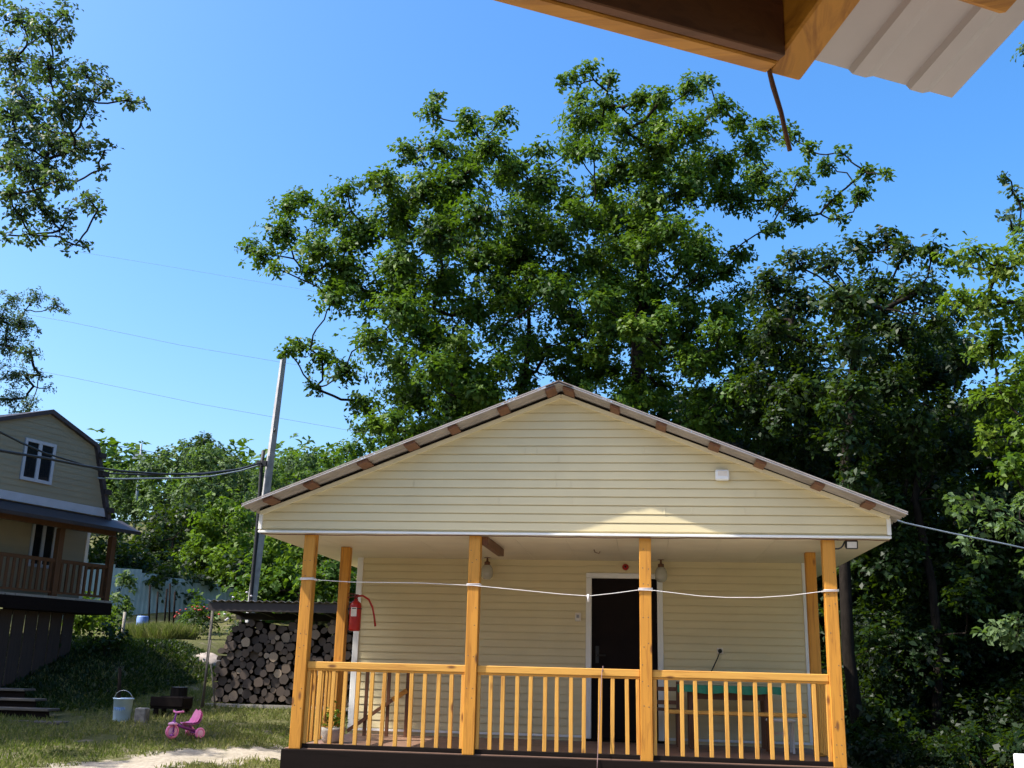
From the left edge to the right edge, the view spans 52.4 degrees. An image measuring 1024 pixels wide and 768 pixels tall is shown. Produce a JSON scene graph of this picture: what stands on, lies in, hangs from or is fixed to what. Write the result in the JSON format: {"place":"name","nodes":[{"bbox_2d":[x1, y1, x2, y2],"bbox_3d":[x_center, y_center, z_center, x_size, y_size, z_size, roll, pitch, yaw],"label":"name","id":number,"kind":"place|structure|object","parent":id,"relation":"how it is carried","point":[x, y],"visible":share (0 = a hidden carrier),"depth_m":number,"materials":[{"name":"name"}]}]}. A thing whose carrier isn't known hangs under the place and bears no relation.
{"place":"outdoors","nodes":[
{"label":"outdoors","id":0,"kind":"place"},
{"bbox_2d":[39,744,284,767],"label":"path","id":1,"kind":"structure","parent":0,"point":[178,755],"depth_m":15.56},
{"bbox_2d":[10,365,385,436],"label":"overhead wire","id":2,"kind":"object","parent":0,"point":[193,402],"visible":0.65,"depth_m":40.92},
{"bbox_2d":[0,522,1006,767],"bbox_3d":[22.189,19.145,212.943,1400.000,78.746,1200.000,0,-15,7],"label":"ground","id":3,"kind":"structure","parent":0,"point":[217,642],"depth_m":19.17,"materials":[{"name":"green plant"}]},
{"bbox_2d":[0,688,69,724],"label":"garden steps","id":4,"kind":"structure","parent":3,"relation":"on","point":[13,701],"depth_m":19.77,"materials":[{"name":"grey wood"}]},
{"bbox_2d":[0,286,70,413],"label":"acacia tree","id":5,"kind":"object","parent":3,"relation":"on","point":[21,324],"visible":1,"depth_m":38.65,"materials":[{"name":"green plant"}]},
{"bbox_2d":[0,409,140,687],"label":"gambrel house","id":6,"kind":"structure","parent":3,"relation":"on","point":[54,515],"depth_m":23.17,"materials":[{"name":"yellow wood"}]},
{"bbox_2d":[19,437,56,484],"bbox_3d":[-10.399,1.703,22.860,0.037,0.913,0.834,-6,-17,24],"label":"window","id":7,"kind":"structure","parent":6,"relation":"in","point":[37,470],"depth_m":22.84,"materials":[{"name":"white glass"}]},
{"bbox_2d":[28,524,56,568],"bbox_3d":[-10.726,3.624,23.795,0.037,1.123,0.674,-6,-17,24],"label":"window","id":8,"kind":"structure","parent":6,"relation":"in","point":[42,540],"depth_m":23.78,"materials":[{"name":"black glass"}]},
{"bbox_2d":[0,0,150,257],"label":"walnut tree","id":9,"kind":"object","parent":3,"relation":"on","point":[44,169],"visible":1,"depth_m":21.22,"materials":[{"name":"green plant"}]},
{"bbox_2d":[72,591,115,635],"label":"shrub","id":10,"kind":"object","parent":3,"relation":"on","point":[85,622],"visible":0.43,"depth_m":28.59,"materials":[{"name":"green plant"}]},
{"bbox_2d":[81,617,132,655],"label":"shrub","id":11,"kind":"object","parent":3,"relation":"on","point":[112,637],"visible":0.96,"depth_m":23.79,"materials":[{"name":"green plant"}]},
{"bbox_2d":[93,604,121,635],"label":"shrub","id":12,"kind":"object","parent":3,"relation":"on","point":[112,623],"visible":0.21,"depth_m":30.30,"materials":[{"name":"green plant"}]},
{"bbox_2d":[0,633,216,711],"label":"bank weeds","id":13,"kind":"object","parent":3,"relation":"on","point":[142,688],"visible":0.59,"depth_m":23.06,"materials":[{"name":"green plant"}]},
{"bbox_2d":[104,569,137,630],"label":"tree","id":14,"kind":"object","parent":3,"relation":"on","point":[123,579],"visible":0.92,"depth_m":29.49,"materials":[{"name":"green plant"}]},
{"bbox_2d":[113,690,133,721],"bbox_3d":[-7.195,5.951,19.249,0.371,0.565,0.371,0,-15,7],"label":"bucket","id":15,"kind":"object","parent":3,"relation":"on","point":[122,708],"visible":0.81,"depth_m":19.11,"materials":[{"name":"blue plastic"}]},
{"bbox_2d":[134,707,149,722],"bbox_3d":[-6.733,6.031,18.935,0.218,0.272,0.182,0,-15,7],"label":"stone block","id":16,"kind":"object","parent":3,"relation":"on","point":[141,714],"depth_m":18.86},
{"bbox_2d":[116,619,167,638],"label":"grass tuft","id":17,"kind":"object","parent":3,"relation":"on","point":[128,626],"visible":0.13,"depth_m":31.99,"materials":[{"name":"green plant"}]},
{"bbox_2d":[87,516,203,604],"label":"hill tree","id":18,"kind":"object","parent":3,"relation":"on","point":[164,572],"visible":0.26,"depth_m":39.21,"materials":[{"name":"green plant"}]},
{"bbox_2d":[62,559,245,619],"bbox_3d":[-10.851,8.240,39.902,12.349,2.305,0.090,9,-17,-26],"label":"fence","id":19,"kind":"object","parent":3,"relation":"on","point":[140,598],"visible":0.27,"depth_m":38.62,"materials":[{"name":"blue metal"}]},
{"bbox_2d":[129,620,180,638],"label":"grass tuft","id":20,"kind":"object","parent":3,"relation":"on","point":[137,633],"visible":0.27,"depth_m":31.31,"materials":[{"name":"green plant"}]},
{"bbox_2d":[142,621,200,639],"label":"grass tuft","id":21,"kind":"object","parent":3,"relation":"on","point":[181,631],"visible":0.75,"depth_m":30.74,"materials":[{"name":"green plant"}]},
{"bbox_2d":[150,696,192,716],"bbox_3d":[-6.519,6.197,19.907,0.646,0.422,0.480,0,-15,7],"label":"log trough","id":22,"kind":"object","parent":3,"relation":"on","point":[165,703],"visible":0.9,"depth_m":19.72,"materials":[{"name":"brown wood"}]},
{"bbox_2d":[170,687,187,696],"bbox_3d":[-6.832,6.417,21.352,0.407,0.386,0.427,0,-15,7],"label":"stump","id":23,"kind":"object","parent":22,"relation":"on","point":[179,691],"visible":0.46,"depth_m":21.24,"materials":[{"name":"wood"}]},
{"bbox_2d":[0,640,347,767],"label":"grass","id":24,"kind":"structure","parent":3,"relation":"on","point":[112,721],"depth_m":17.77,"materials":[{"name":"green plant"}]},
{"bbox_2d":[104,440,258,552],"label":"hill tree","id":25,"kind":"object","parent":3,"relation":"on","point":[183,462],"visible":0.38,"depth_m":53.87,"materials":[{"name":"green plant"}]},
{"bbox_2d":[118,496,250,578],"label":"hill tree","id":26,"kind":"object","parent":3,"relation":"on","point":[155,544],"visible":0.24,"depth_m":47.46,"materials":[{"name":"green plant"}]},
{"bbox_2d":[165,709,204,738],"bbox_3d":[-5.452,5.644,17.289,0.372,0.470,0.626,-13,-21,43],"label":"tricycle","id":27,"kind":"object","parent":3,"relation":"on","point":[172,730],"visible":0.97,"depth_m":17.27,"materials":[{"name":"pink plastic"}]},
{"bbox_2d":[180,588,207,625],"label":"shrub","id":28,"kind":"object","parent":3,"relation":"on","point":[196,599],"visible":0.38,"depth_m":33.95,"materials":[{"name":"green plant"}]},
{"bbox_2d":[174,598,223,639],"bbox_3d":[-9.758,7.364,32.279,1.537,1.433,1.473,0,-15,7],"label":"flower bush","id":29,"kind":"object","parent":3,"relation":"on","point":[206,618],"visible":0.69,"depth_m":32.20,"materials":[{"name":"green plant"}]},
{"bbox_2d":[146,431,254,533],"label":"hill tree","id":30,"kind":"object","parent":3,"relation":"on","point":[205,439],"visible":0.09,"depth_m":65.38,"materials":[{"name":"green plant"}]},
{"bbox_2d":[194,652,221,666],"bbox_3d":[-7.901,7.178,26.774,1.033,0.556,0.749,0,-15,7],"label":"boulder","id":31,"kind":"object","parent":3,"relation":"on","point":[213,658],"visible":0.36,"depth_m":26.54,"materials":[{"name":"stone"}]},
{"bbox_2d":[201,640,215,708],"bbox_3d":[-6.071,5.869,21.061,0.331,1.339,0.079,0,-15,7],"label":"trestle","id":32,"kind":"object","parent":3,"relation":"on","point":[205,678],"visible":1,"depth_m":21.03,"materials":[{"name":"brown wood"}]},
{"bbox_2d":[88,428,374,531],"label":"wood","id":33,"kind":"object","parent":3,"relation":"on","point":[113,452],"visible":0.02,"depth_m":87.56,"materials":[{"name":"green plant"}]},
{"bbox_2d":[195,528,267,586],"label":"shrub","id":34,"kind":"object","parent":3,"relation":"on","point":[219,561],"visible":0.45,"depth_m":41.32,"materials":[{"name":"green plant"}]},
{"bbox_2d":[217,592,261,640],"bbox_3d":[-7.285,6.582,27.910,1.063,2.087,1.158,12,-18,-33],"label":"flower bush","id":35,"kind":"object","parent":3,"relation":"on","point":[231,626],"visible":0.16,"depth_m":27.98,"materials":[{"name":"green plant"}]},
{"bbox_2d":[177,544,302,600],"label":"hill tree","id":36,"kind":"object","parent":3,"relation":"on","point":[200,576],"visible":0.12,"depth_m":39.92,"materials":[{"name":"green plant"}]},
{"bbox_2d":[171,487,316,580],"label":"hill tree","id":37,"kind":"object","parent":3,"relation":"on","point":[213,535],"visible":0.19,"depth_m":42.70,"materials":[{"name":"green plant"}]},
{"bbox_2d":[245,358,285,621],"bbox_3d":[-6.869,3.572,28.622,0.611,8.970,0.340,0,-15,7],"label":"utility pole","id":38,"kind":"object","parent":3,"relation":"on","point":[268,465],"visible":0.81,"depth_m":28.83,"materials":[{"name":"grey concrete"}]},
{"bbox_2d":[0,431,260,475],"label":"service cable","id":39,"kind":"object","parent":38,"relation":"attached to","point":[14,439],"visible":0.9,"depth_m":21.86,"materials":[{"name":"black rubber"}]},
{"bbox_2d":[0,449,261,475],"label":"service cable","id":40,"kind":"object","parent":38,"relation":"attached to","point":[61,461],"visible":1,"depth_m":21.86,"materials":[{"name":"black rubber"}]},
{"bbox_2d":[98,465,258,479],"bbox_3d":[-8.378,2.224,26.623,0.308,1.306,5.368,-7,-17,29],"label":"service cable","id":41,"kind":"object","parent":38,"relation":"attached to","point":[176,477],"visible":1,"depth_m":26.45,"materials":[{"name":"black rubber"}]},
{"bbox_2d":[202,599,350,710],"bbox_3d":[-4.156,5.968,21.841,4.200,2.666,1.850,0,-15,7],"label":"woodshed","id":42,"kind":"object","parent":3,"relation":"on","point":[266,609],"visible":0.53,"depth_m":21.48,"materials":[{"name":"brown wood"}]},
{"bbox_2d":[249,694,261,703],"bbox_3d":[-5.262,6.501,21.552,0.168,0.175,0.620,45,-7,13],"label":"log","id":43,"kind":"object","parent":42,"relation":"on","point":[253,699],"visible":0.67,"depth_m":21.26,"materials":[{"name":"brown wood"}]},
{"bbox_2d":[242,689,254,698],"bbox_3d":[-5.408,6.431,21.618,0.205,0.198,0.620,38,-10,13],"label":"log","id":44,"kind":"object","parent":43,"relation":"on","point":[247,693],"visible":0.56,"depth_m":21.33,"materials":[{"name":"brown wood"}]},
{"bbox_2d":[243,679,253,688],"bbox_3d":[-5.393,6.229,21.646,0.194,0.205,0.623,-1,-15,7],"label":"log","id":45,"kind":"object","parent":44,"relation":"on","point":[248,683],"visible":0.56,"depth_m":21.35,"materials":[{"name":"brown wood"}]},
{"bbox_2d":[250,675,260,679],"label":"log","id":46,"kind":"object","parent":45,"relation":"on","point":[252,677],"visible":0.54,"depth_m":21.47,"materials":[{"name":"brown wood"}]},
{"label":"log","id":47,"kind":"object","parent":46,"relation":"on","visible":0},
{"bbox_2d":[246,661,257,669],"bbox_3d":[-5.365,5.881,21.750,0.176,0.168,0.620,23,-10,12],"label":"log","id":48,"kind":"object","parent":47,"relation":"on","point":[251,665],"visible":0.51,"depth_m":21.46,"materials":[{"name":"brown wood"}]},
{"bbox_2d":[250,651,263,660],"bbox_3d":[-5.302,5.704,21.854,0.205,0.213,0.620,-2,-15,6],"label":"log","id":49,"kind":"object","parent":48,"relation":"on","point":[254,656],"visible":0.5,"depth_m":21.56,"materials":[{"name":"brown wood"}]},
{"bbox_2d":[248,646,253,651],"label":"log","id":50,"kind":"object","parent":49,"relation":"on","point":[250,648],"visible":0.46,"depth_m":21.50,"materials":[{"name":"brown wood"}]},
{"bbox_2d":[241,637,254,646],"bbox_3d":[-5.466,5.432,21.844,0.213,0.205,0.620,24,-11,15],"label":"log","id":51,"kind":"object","parent":50,"relation":"on","point":[246,641],"visible":0.58,"depth_m":21.56,"materials":[{"name":"brown wood"}]},
{"bbox_2d":[244,627,259,637],"bbox_3d":[-5.440,5.226,21.907,0.207,0.198,0.620,-35,-15,-4],"label":"log","id":52,"kind":"object","parent":51,"relation":"on","point":[249,632],"visible":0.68,"depth_m":21.62,"materials":[{"name":"brown wood"}]},
{"bbox_2d":[312,645,323,653],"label":"log","id":53,"kind":"object","parent":42,"relation":"on","point":[317,649],"visible":0.68,"depth_m":21.46,"materials":[{"name":"brown wood"}]},
{"bbox_2d":[311,640,319,646],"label":"log","id":54,"kind":"object","parent":53,"relation":"on","point":[314,643],"visible":0.44,"depth_m":21.47,"materials":[{"name":"brown wood"}]},
{"bbox_2d":[312,629,328,639],"bbox_3d":[-4.013,5.246,21.728,0.213,0.205,0.620,-19,-17,2],"label":"log","id":55,"kind":"object","parent":54,"relation":"on","point":[317,634],"visible":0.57,"depth_m":21.45,"materials":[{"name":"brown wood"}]},
{"bbox_2d":[207,535,356,623],"bbox_3d":[-6.769,7.323,37.775,6.264,5.573,5.819,-6,-17,26],"label":"hill tree","id":56,"kind":"object","parent":3,"relation":"on","point":[283,583],"visible":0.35,"depth_m":36.38,"materials":[{"name":"green plant"}]},
{"bbox_2d":[241,444,328,550],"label":"hill tree","id":57,"kind":"object","parent":3,"relation":"on","point":[296,466],"visible":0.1,"depth_m":58.59,"materials":[{"name":"green plant"}]},
{"bbox_2d":[316,419,402,570],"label":"hill tree","id":58,"kind":"object","parent":3,"relation":"on","point":[350,451],"visible":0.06,"depth_m":52.88,"materials":[{"name":"green plant"}]},
{"bbox_2d":[234,89,587,450],"bbox_3d":[-3.043,0.220,26.236,9.813,16.119,7.339,0,-15,7],"label":"oak tree","id":59,"kind":"object","parent":3,"relation":"on","point":[444,232],"visible":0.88,"depth_m":25.69,"materials":[{"name":"green plant"}]},
{"bbox_2d":[464,125,628,414],"bbox_3d":[0.997,-0.006,26.855,3.924,16.892,5.338,-8,-18,32],"label":"oak tree","id":60,"kind":"object","parent":3,"relation":"on","point":[532,350],"visible":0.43,"depth_m":26.77,"materials":[{"name":"green plant"}]},
{"bbox_2d":[241,380,907,767],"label":"cabin","id":61,"kind":"object","parent":3,"relation":"on","point":[557,490],"visible":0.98,"depth_m":11.88,"materials":[{"name":"beige wood"}]},
{"bbox_2d":[321,700,347,742],"bbox_3d":[-2.099,3.970,12.263,0.358,0.475,0.418,0,-15,7],"label":"planter","id":62,"kind":"object","parent":61,"relation":"on","point":[335,733],"visible":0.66,"depth_m":12.12,"materials":[{"name":"ceramic"}]},
{"bbox_2d":[348,593,375,630],"bbox_3d":[-1.881,2.835,12.941,0.399,0.459,0.167,-7,-17,30],"label":"fire extinguisher","id":63,"kind":"object","parent":61,"relation":"attached to","point":[355,609],"visible":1,"depth_m":12.92,"materials":[{"name":"red paint"}]},
{"bbox_2d":[346,670,409,736],"bbox_3d":[-1.734,4.099,13.518,0.797,0.898,0.085,0,-15,7],"label":"folding frame","id":64,"kind":"object","parent":61,"relation":"on","point":[389,701],"visible":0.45,"depth_m":13.46,"materials":[{"name":"brown wood"}]},
{"bbox_2d":[300,577,838,601],"bbox_3d":[0.541,2.284,11.450,5.913,0.215,0.168,0,-15,7],"label":"clothesline","id":65,"kind":"object","parent":61,"relation":"attached to","point":[644,589],"visible":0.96,"depth_m":11.32,"materials":[{"name":"white fabric"}]},
{"bbox_2d":[591,578,658,740],"bbox_3d":[1.486,3.613,13.746,0.870,2.055,0.125,0,-15,7],"label":"door","id":66,"kind":"structure","parent":61,"relation":"in","point":[616,616],"depth_m":13.80,"materials":[{"name":"brown wood"}]},
{"bbox_2d":[657,681,679,746],"bbox_3d":[1.913,4.144,13.115,0.400,0.778,0.410,0,-15,7],"label":"chair","id":67,"kind":"object","parent":61,"relation":"on","point":[676,702],"visible":0.38,"depth_m":12.96,"materials":[{"name":"brown wood"}]},
{"bbox_2d":[687,692,768,751],"bbox_3d":[2.664,4.111,12.838,1.204,0.733,0.640,0,-15,7],"label":"table","id":68,"kind":"object","parent":61,"relation":"on","point":[763,700],"visible":0.54,"depth_m":12.67,"materials":[{"name":"brown wood"}]},
{"bbox_2d":[677,684,781,694],"bbox_3d":[2.670,3.793,12.913,1.244,0.099,0.693,0,-15,7],"label":"tablecloth","id":69,"kind":"object","parent":68,"relation":"on","point":[717,689],"visible":0.74,"depth_m":12.60,"materials":[{"name":"green fabric"}]},
{"bbox_2d":[669,709,806,753],"bbox_3d":[2.606,4.046,12.085,1.571,0.462,0.250,0,-15,7],"label":"bench","id":70,"kind":"object","parent":61,"relation":"on","point":[731,713],"visible":0.48,"depth_m":12.05,"materials":[{"name":"brown wood"}]},
{"bbox_2d":[766,718,795,753],"bbox_3d":[3.196,4.180,12.367,0.320,0.378,0.300,0,-15,7],"label":"stool","id":71,"kind":"object","parent":61,"relation":"on","point":[791,734],"visible":0.65,"depth_m":12.26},
{"bbox_2d":[897,520,1023,548],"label":"roof wire","id":72,"kind":"object","parent":61,"relation":"attached to","point":[960,534],"visible":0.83,"depth_m":11.81,"materials":[{"name":"grey metal"}]},
{"bbox_2d":[549,57,896,443],"bbox_3d":[5.181,-0.519,26.305,8.726,17.938,6.800,0,-15,7],"label":"oak tree","id":73,"kind":"object","parent":3,"relation":"on","point":[646,323],"visible":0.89,"depth_m":26.05,"materials":[{"name":"green plant"}]},
{"bbox_2d":[656,331,854,481],"bbox_3d":[7.198,3.815,30.871,6.857,11.351,6.289,0,-15,7],"label":"forest tree","id":74,"kind":"object","parent":3,"relation":"on","point":[739,444],"visible":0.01,"depth_m":30.84,"materials":[{"name":"green plant"}]},
{"bbox_2d":[494,0,1023,97],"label":"neighbour cabin","id":75,"kind":"object","parent":3,"relation":"on","point":[947,48],"visible":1,"depth_m":1.73,"materials":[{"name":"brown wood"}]},
{"bbox_2d":[767,68,791,151],"bbox_3d":[0.446,-0.494,1.756,0.014,0.198,0.079,-10,-19,37],"label":"loose wire","id":76,"kind":"object","parent":75,"relation":"hanging from","point":[779,107],"visible":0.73,"depth_m":1.75,"materials":[{"name":"brown metal"}]},
{"bbox_2d":[705,224,984,730],"bbox_3d":[7.623,1.939,22.407,6.622,11.539,7.808,0,-15,7],"label":"leafy tree","id":77,"kind":"object","parent":3,"relation":"on","point":[867,311],"visible":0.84,"depth_m":22.17,"materials":[{"name":"green plant"}]},
{"bbox_2d":[819,625,875,691],"bbox_3d":[7.219,6.719,23.611,2.936,2.738,2.422,9,-17,-25],"label":"shrub","id":78,"kind":"object","parent":3,"relation":"on","point":[824,664],"visible":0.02,"depth_m":23.48,"materials":[{"name":"green plant"}]},
{"bbox_2d":[738,341,991,647],"bbox_3d":[8.851,3.751,27.624,6.800,10.110,6.700,10,-18,-30],"label":"forest tree","id":79,"kind":"object","parent":3,"relation":"on","point":[775,452],"visible":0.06,"depth_m":26.66,"materials":[{"name":"green plant"}]},
{"bbox_2d":[730,337,1023,748],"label":"leafy tree","id":80,"kind":"object","parent":3,"relation":"on","point":[901,557],"visible":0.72,"depth_m":21.69,"materials":[{"name":"green plant"}]},
{"bbox_2d":[845,693,916,759],"bbox_3d":[6.702,6.367,19.155,1.481,1.309,1.440,0,-15,7],"label":"shrub","id":81,"kind":"object","parent":3,"relation":"on","point":[860,723],"visible":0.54,"depth_m":19.14,"materials":[{"name":"green plant"}]},
{"bbox_2d":[821,605,944,737],"bbox_3d":[7.451,6.039,21.395,2.378,2.957,2.834,-12,-20,40],"label":"shrub","id":82,"kind":"object","parent":3,"relation":"on","point":[886,652],"visible":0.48,"depth_m":20.93,"materials":[{"name":"green plant"}]},
{"bbox_2d":[818,574,963,742],"bbox_3d":[7.543,5.930,21.598,3.861,4.175,4.170,0,-15,7],"label":"shrub","id":83,"kind":"object","parent":3,"relation":"on","point":[928,678],"visible":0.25,"depth_m":20.83,"materials":[{"name":"green plant"}]},
{"bbox_2d":[845,718,976,767],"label":"shrub","id":84,"kind":"object","parent":3,"relation":"on","point":[898,751],"visible":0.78,"depth_m":18.09,"materials":[{"name":"green plant"}]},
{"bbox_2d":[845,663,1002,748],"bbox_3d":[8.260,6.792,20.917,3.026,2.296,2.370,-7,-18,30],"label":"shrub","id":85,"kind":"object","parent":3,"relation":"on","point":[951,711],"visible":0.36,"depth_m":20.45,"materials":[{"name":"green plant"}]},
{"bbox_2d":[860,319,1023,607],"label":"forest tree","id":86,"kind":"object","parent":3,"relation":"on","point":[981,466],"visible":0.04,"depth_m":28.78,"materials":[{"name":"green plant"}]},
{"bbox_2d":[892,581,1016,727],"bbox_3d":[9.239,5.940,21.826,2.879,3.541,2.265,-9,-18,34],"label":"shrub","id":87,"kind":"object","parent":3,"relation":"on","point":[958,660],"visible":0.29,"depth_m":21.29,"materials":[{"name":"green plant"}]},
{"bbox_2d":[886,618,1023,730],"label":"shrub","id":88,"kind":"object","parent":3,"relation":"on","point":[969,682],"visible":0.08,"depth_m":22.07,"materials":[{"name":"green plant"}]},
{"bbox_2d":[899,719,1023,767],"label":"shrub","id":89,"kind":"object","parent":3,"relation":"on","point":[947,756],"visible":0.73,"depth_m":17.86,"materials":[{"name":"green plant"}]},
{"bbox_2d":[927,587,1023,735],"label":"shrub","id":90,"kind":"object","parent":3,"relation":"on","point":[1003,612],"visible":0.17,"depth_m":21.91,"materials":[{"name":"green plant"}]},
{"bbox_2d":[930,221,1023,490],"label":"leafy tree","id":91,"kind":"object","parent":3,"relation":"on","point":[984,306],"visible":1,"depth_m":19.45,"materials":[{"name":"green plant"}]},
{"bbox_2d":[944,374,1021,595],"bbox_3d":[18.124,5.447,38.657,6.185,11.745,6.629,0,-15,7],"label":"forest tree","id":92,"kind":"object","parent":3,"relation":"on","point":[1016,389],"depth_m":39.17,"materials":[{"name":"green plant"}]},
{"bbox_2d":[943,484,1023,652],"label":"maple sapling","id":93,"kind":"object","parent":3,"relation":"on","point":[1014,644],"visible":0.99,"depth_m":15.01,"materials":[{"name":"green plant"}]},
{"bbox_2d":[956,378,1023,597],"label":"forest tree","id":94,"kind":"object","parent":3,"relation":"on","point":[1016,487],"visible":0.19,"depth_m":23.00,"materials":[{"name":"green plant"}]},
{"bbox_2d":[958,668,1023,740],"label":"shrub","id":95,"kind":"object","parent":3,"relation":"on","point":[1005,719],"visible":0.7,"depth_m":20.25,"materials":[{"name":"green plant"}]},
{"bbox_2d":[961,548,1023,684],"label":"shrub","id":96,"kind":"object","parent":3,"relation":"on","point":[1006,595],"visible":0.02,"depth_m":25.00,"materials":[{"name":"green plant"}]},
{"bbox_2d":[971,716,1023,767],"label":"shrub","id":97,"kind":"object","parent":3,"relation":"on","point":[1011,735],"visible":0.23,"depth_m":18.06,"materials":[{"name":"green plant"}]},
{"bbox_2d":[977,604,1023,693],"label":"shrub","id":98,"kind":"object","parent":3,"relation":"on","point":[998,665],"visible":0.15,"depth_m":21.51,"materials":[{"name":"green plant"}]},
{"bbox_2d":[986,722,1023,767],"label":"shrub","id":99,"kind":"object","parent":3,"relation":"on","point":[1016,746],"visible":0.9,"depth_m":15.14,"materials":[{"name":"green plant"}]},
{"bbox_2d":[994,42,1023,238],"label":"leafy tree","id":100,"kind":"object","parent":3,"relation":"on","point":[1018,200],"visible":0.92,"depth_m":23.20,"materials":[{"name":"green plant"}]},
{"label":"gravel yard","id":101,"kind":"structure","parent":3,"relation":"on","visible":0},
{"bbox_2d":[1013,754,1023,767],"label":"white post","id":102,"kind":"object","parent":101,"relation":"on","point":[1018,760],"visible":1,"depth_m":5.89,"materials":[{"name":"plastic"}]},
{"bbox_2d":[0,0,1023,520],"label":"sky","id":103,"kind":"structure","parent":0,"point":[250,102],"materials":[{"name":"blue"}]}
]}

